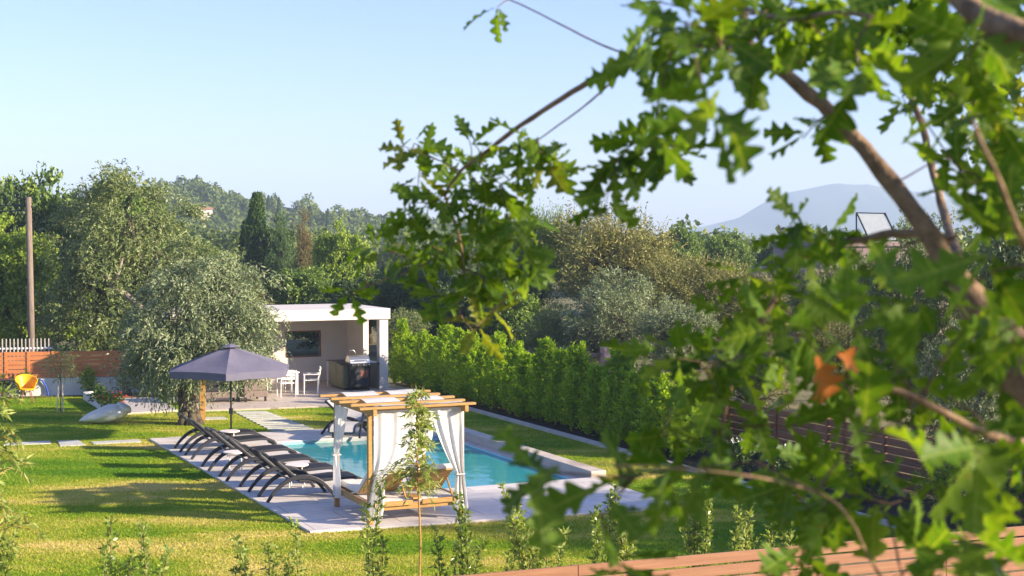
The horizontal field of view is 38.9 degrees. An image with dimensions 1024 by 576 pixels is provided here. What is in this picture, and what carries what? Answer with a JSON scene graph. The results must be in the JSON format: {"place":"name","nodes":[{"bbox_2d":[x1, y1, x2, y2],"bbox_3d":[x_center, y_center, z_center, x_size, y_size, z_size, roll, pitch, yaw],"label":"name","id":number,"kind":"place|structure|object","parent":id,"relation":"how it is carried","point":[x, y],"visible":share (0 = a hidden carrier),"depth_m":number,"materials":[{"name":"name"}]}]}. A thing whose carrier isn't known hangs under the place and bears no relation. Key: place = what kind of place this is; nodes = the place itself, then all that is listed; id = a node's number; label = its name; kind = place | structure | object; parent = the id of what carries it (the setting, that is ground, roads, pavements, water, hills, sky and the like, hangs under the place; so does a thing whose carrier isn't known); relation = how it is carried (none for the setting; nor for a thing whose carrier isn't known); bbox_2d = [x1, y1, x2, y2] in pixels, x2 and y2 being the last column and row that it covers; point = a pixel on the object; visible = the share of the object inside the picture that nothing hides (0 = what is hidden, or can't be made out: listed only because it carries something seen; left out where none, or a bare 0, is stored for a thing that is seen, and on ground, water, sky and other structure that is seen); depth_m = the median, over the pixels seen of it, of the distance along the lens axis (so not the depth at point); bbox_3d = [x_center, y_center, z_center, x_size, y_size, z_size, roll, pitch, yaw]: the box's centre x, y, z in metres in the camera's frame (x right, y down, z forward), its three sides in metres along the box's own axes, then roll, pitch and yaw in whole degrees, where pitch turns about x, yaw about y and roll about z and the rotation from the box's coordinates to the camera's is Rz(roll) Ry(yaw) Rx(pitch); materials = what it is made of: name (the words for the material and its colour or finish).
{"place":"outdoors","nodes":[
{"label":"outdoors","id":0,"kind":"place"},
{"bbox_2d":[158,198,295,215],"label":"hill","id":1,"kind":"structure","parent":0,"point":[289,210],"depth_m":415.50,"materials":[{"name":"green plant"}]},
{"bbox_2d":[82,175,620,250],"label":"hillside wood","id":2,"kind":"object","parent":1,"relation":"on","point":[230,208],"visible":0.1,"depth_m":380.90,"materials":[{"name":"green plant"}]},
{"bbox_2d":[160,380,447,411],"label":"terrace","id":3,"kind":"structure","parent":0,"point":[310,397],"depth_m":45.26,"materials":[{"name":"beige stone"}]},
{"bbox_2d":[326,350,366,389],"bbox_3d":[-5.517,2.741,48.879,1.020,1.245,1.790,-1,2,-24],"label":"kitchen cabinet","id":4,"kind":"object","parent":3,"relation":"on","point":[338,376],"visible":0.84,"depth_m":48.46,"materials":[{"name":"black metal"}]},
{"bbox_2d":[336,355,379,390],"bbox_3d":[-5.128,2.805,48.212,1.360,1.159,0.645,-1,2,-24],"label":"barbecue grill","id":5,"kind":"object","parent":3,"relation":"on","point":[359,370],"visible":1,"depth_m":47.98,"materials":[{"name":"black metal"}]},
{"bbox_2d":[286,298,376,349],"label":"tree","id":6,"kind":"object","parent":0,"point":[314,336],"visible":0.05,"depth_m":63.60,"materials":[{"name":"green plant"}]},
{"bbox_2d":[0,394,904,575],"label":"lawn","id":7,"kind":"structure","parent":0,"point":[285,415],"depth_m":26.37,"materials":[{"name":"green plant"}]},
{"bbox_2d":[34,343,81,411],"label":"olive sapling","id":8,"kind":"object","parent":7,"relation":"on","point":[59,374],"visible":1,"depth_m":42.27,"materials":[{"name":"green plant"}]},
{"bbox_2d":[79,402,131,422],"bbox_3d":[-11.159,3.414,39.753,1.396,0.544,0.921,-1,2,-20],"label":"bean bag","id":9,"kind":"object","parent":7,"relation":"on","point":[113,412],"visible":1,"depth_m":39.46,"materials":[{"name":"beige fabric"}]},
{"bbox_2d":[97,513,138,575],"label":"young shrub","id":10,"kind":"object","parent":7,"relation":"on","point":[108,563],"visible":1,"depth_m":18.43,"materials":[{"name":"green plant"}]},
{"bbox_2d":[120,397,177,414],"bbox_3d":[-11.139,3.585,43.854,1.647,0.130,4.085,-1,2,-19],"label":"landing","id":11,"kind":"object","parent":7,"relation":"on","point":[138,409],"visible":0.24,"depth_m":43.27,"materials":[{"name":"grey concrete"}]},
{"bbox_2d":[135,518,173,575],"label":"young shrub","id":12,"kind":"object","parent":7,"relation":"on","point":[144,570],"visible":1,"depth_m":18.57,"materials":[{"name":"green plant"}]},
{"bbox_2d":[100,249,293,425],"bbox_3d":[-8.476,1.374,39.430,5.430,4.890,4.709,0,2,0],"label":"olive tree","id":13,"kind":"object","parent":7,"relation":"on","point":[198,324],"visible":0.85,"depth_m":38.95,"materials":[{"name":"green plant"}]},
{"bbox_2d":[227,534,283,575],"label":"young shrub","id":14,"kind":"object","parent":7,"relation":"on","point":[273,557],"visible":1,"depth_m":18.65,"materials":[{"name":"green plant"}]},
{"bbox_2d":[279,516,306,575],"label":"young shrub","id":15,"kind":"object","parent":7,"relation":"on","point":[287,570],"visible":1,"depth_m":18.92,"materials":[{"name":"green plant"}]},
{"bbox_2d":[0,275,1023,575],"bbox_3d":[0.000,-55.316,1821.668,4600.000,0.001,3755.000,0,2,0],"label":"ground","id":16,"kind":"structure","parent":0,"point":[300,351],"depth_m":55.30,"materials":[{"name":"brown soil"}]},
{"bbox_2d":[0,197,35,373],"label":"utility pole","id":17,"kind":"object","parent":16,"relation":"on","point":[30,295],"visible":0.88,"depth_m":50.70,"materials":[{"name":"brown wood"}]},
{"bbox_2d":[0,382,52,550],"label":"willow sapling","id":18,"kind":"object","parent":16,"relation":"on","point":[13,460],"visible":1,"depth_m":13.03,"materials":[{"name":"green plant"}]},
{"bbox_2d":[0,179,52,242],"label":"tree","id":19,"kind":"object","parent":16,"relation":"on","point":[5,198],"visible":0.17,"depth_m":71.33,"materials":[{"name":"green plant"}]},
{"bbox_2d":[0,206,61,365],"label":"tree","id":20,"kind":"object","parent":16,"relation":"on","point":[13,290],"visible":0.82,"depth_m":56.18,"materials":[{"name":"green plant"}]},
{"bbox_2d":[0,160,79,266],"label":"tree","id":21,"kind":"object","parent":16,"relation":"on","point":[47,203],"visible":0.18,"depth_m":72.77,"materials":[{"name":"green plant"}]},
{"bbox_2d":[0,377,155,396],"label":"garden wall","id":22,"kind":"structure","parent":16,"relation":"on","point":[71,386],"depth_m":46.85,"materials":[{"name":"white paint"}]},
{"bbox_2d":[0,350,127,377],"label":"slatted fence","id":23,"kind":"object","parent":22,"relation":"on","point":[11,363],"visible":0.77,"depth_m":46.83,"materials":[{"name":"orange wood"}]},
{"bbox_2d":[66,169,179,298],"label":"tree","id":24,"kind":"object","parent":16,"relation":"on","point":[125,200],"visible":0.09,"depth_m":70.85,"materials":[{"name":"green plant"}]},
{"bbox_2d":[27,157,274,376],"bbox_3d":[-13.311,-0.622,54.155,9.697,8.524,6.260,0,2,0],"label":"olive tree","id":25,"kind":"object","parent":16,"relation":"on","point":[112,244],"visible":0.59,"depth_m":52.94,"materials":[{"name":"green plant"}]},
{"bbox_2d":[241,191,269,298],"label":"cypress tree","id":26,"kind":"object","parent":16,"relation":"on","point":[256,217],"visible":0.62,"depth_m":87.52,"materials":[{"name":"green plant"}]},
{"bbox_2d":[150,303,389,397],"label":"pavilion","id":27,"kind":"structure","parent":16,"relation":"on","point":[342,334],"depth_m":50.78,"materials":[{"name":"white paint"}]},
{"bbox_2d":[254,212,298,296],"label":"tree","id":28,"kind":"object","parent":16,"relation":"on","point":[267,240],"visible":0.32,"depth_m":87.23,"materials":[{"name":"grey plant"}]},
{"bbox_2d":[263,209,298,304],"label":"pine tree","id":29,"kind":"object","parent":16,"relation":"on","point":[282,260],"visible":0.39,"depth_m":85.81,"materials":[{"name":"green plant"}]},
{"bbox_2d":[287,205,316,273],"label":"pine tree","id":30,"kind":"object","parent":16,"relation":"on","point":[303,256],"visible":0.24,"depth_m":83.76,"materials":[{"name":"plant"}]},
{"bbox_2d":[266,262,341,337],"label":"tree","id":31,"kind":"object","parent":16,"relation":"on","point":[307,284],"visible":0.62,"depth_m":73.21,"materials":[{"name":"green plant"}]},
{"bbox_2d":[308,217,378,293],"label":"tree","id":32,"kind":"object","parent":16,"relation":"on","point":[330,252],"visible":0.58,"depth_m":79.11,"materials":[{"name":"green plant"}]},
{"bbox_2d":[318,266,387,343],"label":"tree","id":33,"kind":"object","parent":16,"relation":"on","point":[348,285],"visible":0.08,"depth_m":69.26,"materials":[{"name":"green plant"}]},
{"bbox_2d":[358,483,391,575],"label":"young shrub","id":34,"kind":"object","parent":16,"relation":"on","point":[371,561],"visible":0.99,"depth_m":19.35,"materials":[{"name":"green plant"}]},
{"bbox_2d":[358,383,442,575],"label":"willow sapling","id":35,"kind":"object","parent":16,"relation":"on","point":[424,427],"visible":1,"depth_m":19.06,"materials":[{"name":"green plant"}]},
{"bbox_2d":[369,306,433,358],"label":"tree","id":36,"kind":"object","parent":16,"relation":"on","point":[415,324],"visible":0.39,"depth_m":56.75,"materials":[{"name":"green plant"}]},
{"bbox_2d":[359,250,455,336],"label":"tree","id":37,"kind":"object","parent":16,"relation":"on","point":[396,296],"visible":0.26,"depth_m":63.08,"materials":[{"name":"green plant"}]},
{"bbox_2d":[149,426,667,532],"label":"pool deck","id":38,"kind":"structure","parent":16,"relation":"on","point":[315,509],"depth_m":28.08,"materials":[{"name":"grey stone"}]},
{"bbox_2d":[169,341,288,436],"bbox_3d":[-6.996,2.552,36.054,3.009,2.485,3.243,0,2,0],"label":"parasol","id":39,"kind":"object","parent":38,"relation":"on","point":[230,363],"visible":0.91,"depth_m":35.18,"materials":[{"name":"fabric"}]},
{"bbox_2d":[184,418,276,459],"bbox_3d":[-6.539,3.447,33.665,2.023,0.879,0.736,-1,2,-25],"label":"sun lounger","id":40,"kind":"object","parent":38,"relation":"on","point":[246,438],"visible":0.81,"depth_m":33.57,"materials":[{"name":"grey plastic"}]},
{"bbox_2d":[200,427,296,470],"bbox_3d":[-5.796,3.502,32.001,2.023,0.879,0.736,-1,2,-24],"label":"sun lounger","id":41,"kind":"object","parent":38,"relation":"on","point":[264,448],"visible":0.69,"depth_m":31.93,"materials":[{"name":"grey plastic"}]},
{"bbox_2d":[218,435,317,481],"bbox_3d":[-5.134,3.547,30.638,2.023,0.879,0.736,-1,2,-23],"label":"sun lounger","id":42,"kind":"object","parent":38,"relation":"on","point":[251,456],"visible":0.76,"depth_m":30.55,"materials":[{"name":"grey plastic"}]},
{"bbox_2d":[238,444,342,491],"bbox_3d":[-4.466,3.588,29.386,2.023,0.879,0.736,-1,2,-25],"label":"sun lounger","id":43,"kind":"object","parent":38,"relation":"on","point":[314,466],"visible":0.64,"depth_m":29.22,"materials":[{"name":"grey plastic"}]},
{"bbox_2d":[257,452,362,502],"bbox_3d":[-3.891,3.626,28.244,2.023,0.879,0.736,-1,2,-24],"label":"sun lounger","id":44,"kind":"object","parent":38,"relation":"on","point":[319,479],"visible":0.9,"depth_m":28.04,"materials":[{"name":"grey plastic"}]},
{"bbox_2d":[318,389,475,524],"bbox_3d":[-2.109,3.050,26.585,2.240,2.116,2.480,-1,2,-24],"label":"canopy daybed","id":45,"kind":"object","parent":38,"relation":"on","point":[387,411],"visible":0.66,"depth_m":25.89,"materials":[{"name":"white fabric"}]},
{"bbox_2d":[280,434,569,489],"bbox_3d":[-2.198,4.311,33.107,4.290,0.790,7.980,-1,2,-24],"label":"pool basin","id":46,"kind":"object","parent":38,"relation":"in","point":[482,467],"visible":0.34,"depth_m":35.10,"materials":[{"name":"tile"}]},
{"bbox_2d":[464,427,605,478],"bbox_3d":[-0.029,3.950,34.282,0.639,0.435,8.340,-1,2,-24],"label":"pool coping","id":47,"kind":"object","parent":38,"relation":"on","point":[479,440],"visible":0.2,"depth_m":32.88,"materials":[{"name":"stone"}]},
{"bbox_2d":[428,523,462,575],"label":"young shrub","id":48,"kind":"object","parent":16,"relation":"on","point":[439,550],"visible":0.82,"depth_m":19.32,"materials":[{"name":"green plant"}]},
{"bbox_2d":[410,276,487,339],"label":"tree","id":49,"kind":"object","parent":16,"relation":"on","point":[463,304],"visible":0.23,"depth_m":59.21,"materials":[{"name":"green plant"}]},
{"bbox_2d":[450,490,489,574],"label":"young shrub","id":50,"kind":"object","parent":16,"relation":"on","point":[466,568],"visible":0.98,"depth_m":19.18,"materials":[{"name":"green plant"}]},
{"bbox_2d":[464,281,551,352],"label":"tree","id":51,"kind":"object","parent":16,"relation":"on","point":[520,311],"visible":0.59,"depth_m":56.93,"materials":[{"name":"green plant"}]},
{"bbox_2d":[502,506,540,570],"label":"young shrub","id":52,"kind":"object","parent":16,"relation":"on","point":[512,560],"visible":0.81,"depth_m":19.59,"materials":[{"name":"green plant"}]},
{"bbox_2d":[481,198,581,354],"bbox_3d":[0.801,-0.366,62.066,4.363,6.996,4.292,-1,2,-17],"label":"tree","id":53,"kind":"object","parent":16,"relation":"on","point":[542,295],"visible":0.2,"depth_m":61.54,"materials":[{"name":"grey plant"}]},
{"bbox_2d":[496,481,571,569],"bbox_3d":[0.341,3.514,19.840,1.022,1.829,0.692,0,2,10],"label":"young shrub","id":54,"kind":"object","parent":16,"relation":"on","point":[509,521],"visible":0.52,"depth_m":19.71,"materials":[{"name":"green plant"}]},
{"bbox_2d":[513,298,599,372],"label":"tree","id":55,"kind":"object","parent":16,"relation":"on","point":[534,335],"visible":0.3,"depth_m":53.70,"materials":[{"name":"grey plant"}]},
{"bbox_2d":[155,214,993,296],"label":"distant wood","id":56,"kind":"object","parent":16,"relation":"on","point":[223,242],"visible":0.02,"depth_m":140.77,"materials":[{"name":"green plant"}]},
{"bbox_2d":[586,488,616,575],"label":"young shrub","id":57,"kind":"object","parent":16,"relation":"on","point":[597,551],"visible":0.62,"depth_m":20.04,"materials":[{"name":"green plant"}]},
{"bbox_2d":[550,262,677,377],"bbox_3d":[3.749,1.285,53.119,4.875,4.739,4.871,0,2,3],"label":"tree","id":58,"kind":"object","parent":16,"relation":"on","point":[599,328],"visible":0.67,"depth_m":52.33,"materials":[{"name":"green plant"}]},
{"bbox_2d":[531,197,718,336],"bbox_3d":[4.584,-0.389,60.153,8.016,7.085,7.537,1,2,21],"label":"tree","id":59,"kind":"object","parent":16,"relation":"on","point":[625,252],"visible":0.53,"depth_m":59.08,"materials":[{"name":"green plant"}]},
{"bbox_2d":[608,483,641,573],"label":"young shrub","id":60,"kind":"object","parent":16,"relation":"on","point":[624,546],"visible":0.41,"depth_m":20.23,"materials":[{"name":"green plant"}]},
{"bbox_2d":[320,0,1023,575],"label":"oak tree","id":61,"kind":"object","parent":16,"relation":"on","point":[984,86],"visible":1,"depth_m":2.56,"materials":[{"name":"green plant"}]},
{"bbox_2d":[628,296,720,383],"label":"tree","id":62,"kind":"object","parent":16,"relation":"on","point":[656,327],"visible":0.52,"depth_m":49.69,"materials":[{"name":"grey plant"}]},
{"bbox_2d":[659,219,706,275],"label":"tree","id":63,"kind":"object","parent":16,"relation":"on","point":[690,238],"visible":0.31,"depth_m":95.21,"materials":[{"name":"green plant"}]},
{"bbox_2d":[676,485,715,567],"bbox_3d":[2.639,3.556,20.548,0.558,1.698,0.717,0,2,0],"label":"young shrub","id":64,"kind":"object","parent":16,"relation":"on","point":[697,541],"visible":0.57,"depth_m":20.45,"materials":[{"name":"green plant"}]},
{"bbox_2d":[632,249,766,356],"bbox_3d":[7.495,0.833,56.996,5.406,4.818,5.318,-1,2,-15],"label":"tree","id":65,"kind":"object","parent":16,"relation":"on","point":[685,291],"visible":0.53,"depth_m":56.61,"materials":[{"name":"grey plant"}]},
{"bbox_2d":[391,383,1023,541],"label":"planting bed","id":66,"kind":"object","parent":16,"relation":"on","point":[696,458],"depth_m":31.99,"materials":[{"name":"soil"}]},
{"bbox_2d":[388,316,412,383],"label":"hedge shrub","id":67,"kind":"object","parent":66,"relation":"on","point":[403,327],"visible":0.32,"depth_m":50.37,"materials":[{"name":"green plant"}]},
{"bbox_2d":[388,331,418,386],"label":"hedge shrub","id":68,"kind":"object","parent":66,"relation":"on","point":[405,358],"visible":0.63,"depth_m":49.35,"materials":[{"name":"green plant"}]},
{"bbox_2d":[407,329,431,389],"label":"hedge shrub","id":69,"kind":"object","parent":66,"relation":"on","point":[423,337],"visible":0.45,"depth_m":48.48,"materials":[{"name":"green plant"}]},
{"bbox_2d":[415,335,445,391],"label":"hedge shrub","id":70,"kind":"object","parent":66,"relation":"on","point":[431,344],"visible":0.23,"depth_m":47.51,"materials":[{"name":"green plant"}]},
{"bbox_2d":[424,324,453,395],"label":"hedge shrub","id":71,"kind":"object","parent":66,"relation":"on","point":[435,382],"visible":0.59,"depth_m":46.54,"materials":[{"name":"green plant"}]},
{"bbox_2d":[441,327,471,397],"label":"hedge shrub","id":72,"kind":"object","parent":66,"relation":"on","point":[452,351],"visible":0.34,"depth_m":45.63,"materials":[{"name":"green plant"}]},
{"bbox_2d":[449,329,481,401],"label":"hedge shrub","id":73,"kind":"object","parent":66,"relation":"on","point":[459,382],"visible":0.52,"depth_m":44.62,"materials":[{"name":"green plant"}]},
{"bbox_2d":[467,343,494,405],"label":"hedge shrub","id":74,"kind":"object","parent":66,"relation":"on","point":[479,357],"visible":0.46,"depth_m":43.71,"materials":[{"name":"green plant"}]},
{"bbox_2d":[477,330,508,408],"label":"hedge shrub","id":75,"kind":"object","parent":66,"relation":"on","point":[492,377],"visible":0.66,"depth_m":42.75,"materials":[{"name":"green plant"}]},
{"bbox_2d":[495,340,529,411],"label":"hedge shrub","id":76,"kind":"object","parent":66,"relation":"on","point":[513,351],"visible":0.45,"depth_m":41.84,"materials":[{"name":"green plant"}]},
{"bbox_2d":[501,351,544,417],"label":"hedge shrub","id":77,"kind":"object","parent":66,"relation":"on","point":[524,366],"visible":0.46,"depth_m":40.77,"materials":[{"name":"green plant"}]},
{"bbox_2d":[523,336,560,420],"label":"hedge shrub","id":78,"kind":"object","parent":66,"relation":"on","point":[544,355],"visible":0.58,"depth_m":39.91,"materials":[{"name":"green plant"}]},
{"bbox_2d":[541,347,571,425],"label":"hedge shrub","id":79,"kind":"object","parent":66,"relation":"on","point":[558,368],"visible":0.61,"depth_m":38.96,"materials":[{"name":"green plant"}]},
{"bbox_2d":[553,340,600,430],"bbox_3d":[1.799,2.584,38.191,1.350,2.457,1.315,-1,2,-18],"label":"hedge shrub","id":80,"kind":"object","parent":66,"relation":"on","point":[574,381],"visible":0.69,"depth_m":37.94,"materials":[{"name":"green plant"}]},
{"bbox_2d":[574,362,610,435],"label":"hedge shrub","id":81,"kind":"object","parent":66,"relation":"on","point":[588,408],"visible":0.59,"depth_m":37.02,"materials":[{"name":"green plant"}]},
{"bbox_2d":[592,344,641,435],"bbox_3d":[2.642,2.644,36.207,1.498,2.468,1.446,1,2,28],"label":"hedge shrub","id":82,"kind":"object","parent":66,"relation":"on","point":[610,388],"visible":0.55,"depth_m":36.11,"materials":[{"name":"green plant"}]},
{"bbox_2d":[608,367,658,443],"bbox_3d":[3.091,2.899,35.374,1.478,1.991,1.276,0,2,14],"label":"hedge shrub","id":83,"kind":"object","parent":66,"relation":"on","point":[623,428],"visible":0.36,"depth_m":35.13,"materials":[{"name":"green plant"}]},
{"bbox_2d":[629,372,675,451],"bbox_3d":[3.581,2.949,34.380,1.552,1.956,1.511,0,2,14],"label":"hedge shrub","id":84,"kind":"object","parent":66,"relation":"on","point":[650,413],"visible":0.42,"depth_m":34.14,"materials":[{"name":"green plant"}]},
{"bbox_2d":[657,369,710,456],"bbox_3d":[3.978,2.833,33.456,1.254,2.263,1.196,-1,2,-26],"label":"hedge shrub","id":85,"kind":"object","parent":66,"relation":"on","point":[686,420],"visible":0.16,"depth_m":33.28,"materials":[{"name":"green plant"}]},
{"bbox_2d":[724,432,761,473],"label":"bed shrub","id":86,"kind":"object","parent":66,"relation":"on","point":[736,447],"visible":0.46,"depth_m":30.90,"materials":[{"name":"green plant"}]},
{"bbox_2d":[500,365,1023,519],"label":"slatted fence","id":87,"kind":"object","parent":66,"relation":"on","point":[884,440],"visible":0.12,"depth_m":30.64,"materials":[{"name":"brown wood"}]},
{"bbox_2d":[905,441,966,523],"bbox_3d":[7.718,3.423,25.959,1.348,1.556,1.117,1,2,35],"label":"bed shrub","id":88,"kind":"object","parent":66,"relation":"on","point":[945,469],"visible":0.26,"depth_m":25.83,"materials":[{"name":"green plant"}]},
{"bbox_2d":[469,407,957,542],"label":"kerb","id":89,"kind":"structure","parent":16,"relation":"on","point":[577,438],"depth_m":37.27,"materials":[{"name":"grey concrete"}]},
{"bbox_2d":[702,228,762,289],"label":"tree","id":90,"kind":"object","parent":16,"relation":"on","point":[719,245],"visible":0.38,"depth_m":96.84,"materials":[{"name":"green plant"}]},
{"bbox_2d":[723,503,756,575],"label":"young shrub","id":91,"kind":"object","parent":16,"relation":"on","point":[738,544],"visible":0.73,"depth_m":20.85,"materials":[{"name":"green plant"}]},
{"bbox_2d":[458,526,1023,575],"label":"board fence","id":92,"kind":"object","parent":16,"relation":"on","point":[715,558],"visible":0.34,"depth_m":15.96,"materials":[{"name":"red wood"}]},
{"bbox_2d":[704,343,799,417],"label":"tree","id":93,"kind":"object","parent":16,"relation":"on","point":[757,385],"visible":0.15,"depth_m":39.74,"materials":[{"name":"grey plant"}]},
{"bbox_2d":[715,268,802,353],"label":"tree","id":94,"kind":"object","parent":16,"relation":"on","point":[765,321],"visible":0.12,"depth_m":55.58,"materials":[{"name":"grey plant"}]},
{"bbox_2d":[781,250,882,383],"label":"tree","id":95,"kind":"object","parent":16,"relation":"on","point":[793,302],"visible":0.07,"depth_m":44.70,"materials":[{"name":"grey plant"}]},
{"bbox_2d":[793,317,889,407],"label":"tree","id":96,"kind":"object","parent":16,"relation":"on","point":[824,341],"visible":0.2,"depth_m":41.88,"materials":[{"name":"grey plant"}]},
{"bbox_2d":[751,241,947,357],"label":"pink house","id":97,"kind":"structure","parent":16,"relation":"on","point":[779,252],"depth_m":60.74,"materials":[{"name":"black concrete"}]},
{"bbox_2d":[856,212,895,239],"bbox_3d":[15.566,-2.599,61.719,1.738,1.264,0.566,0,2,-6],"label":"roof screen","id":98,"kind":"object","parent":97,"relation":"on","point":[871,223],"visible":0.74,"depth_m":61.79,"materials":[{"name":"white"}]},
{"bbox_2d":[836,206,985,434],"bbox_3d":[10.462,0.969,37.099,4.225,6.789,4.228,0,2,5],"label":"tree","id":99,"kind":"object","parent":16,"relation":"on","point":[880,333],"visible":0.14,"depth_m":36.51,"materials":[{"name":"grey plant"}]},
{"bbox_2d":[906,316,1008,464],"bbox_3d":[10.149,2.337,32.057,2.673,3.882,2.676,-1,2,-21],"label":"tree","id":100,"kind":"object","parent":16,"relation":"on","point":[981,409],"visible":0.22,"depth_m":31.87,"materials":[{"name":"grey plant"}]},
{"bbox_2d":[933,187,1023,401],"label":"tree","id":101,"kind":"object","parent":16,"relation":"on","point":[1007,253],"visible":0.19,"depth_m":33.12,"materials":[{"name":"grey plant"}]},
{"bbox_2d":[0,0,1023,234],"label":"sky","id":102,"kind":"structure","parent":0,"point":[292,99],"materials":[{"name":"blue"}]},
{"bbox_2d":[657,183,980,239],"bbox_3d":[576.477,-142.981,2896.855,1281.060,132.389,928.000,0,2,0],"label":"mountain","id":103,"kind":"structure","parent":0,"point":[827,205],"depth_m":2707.01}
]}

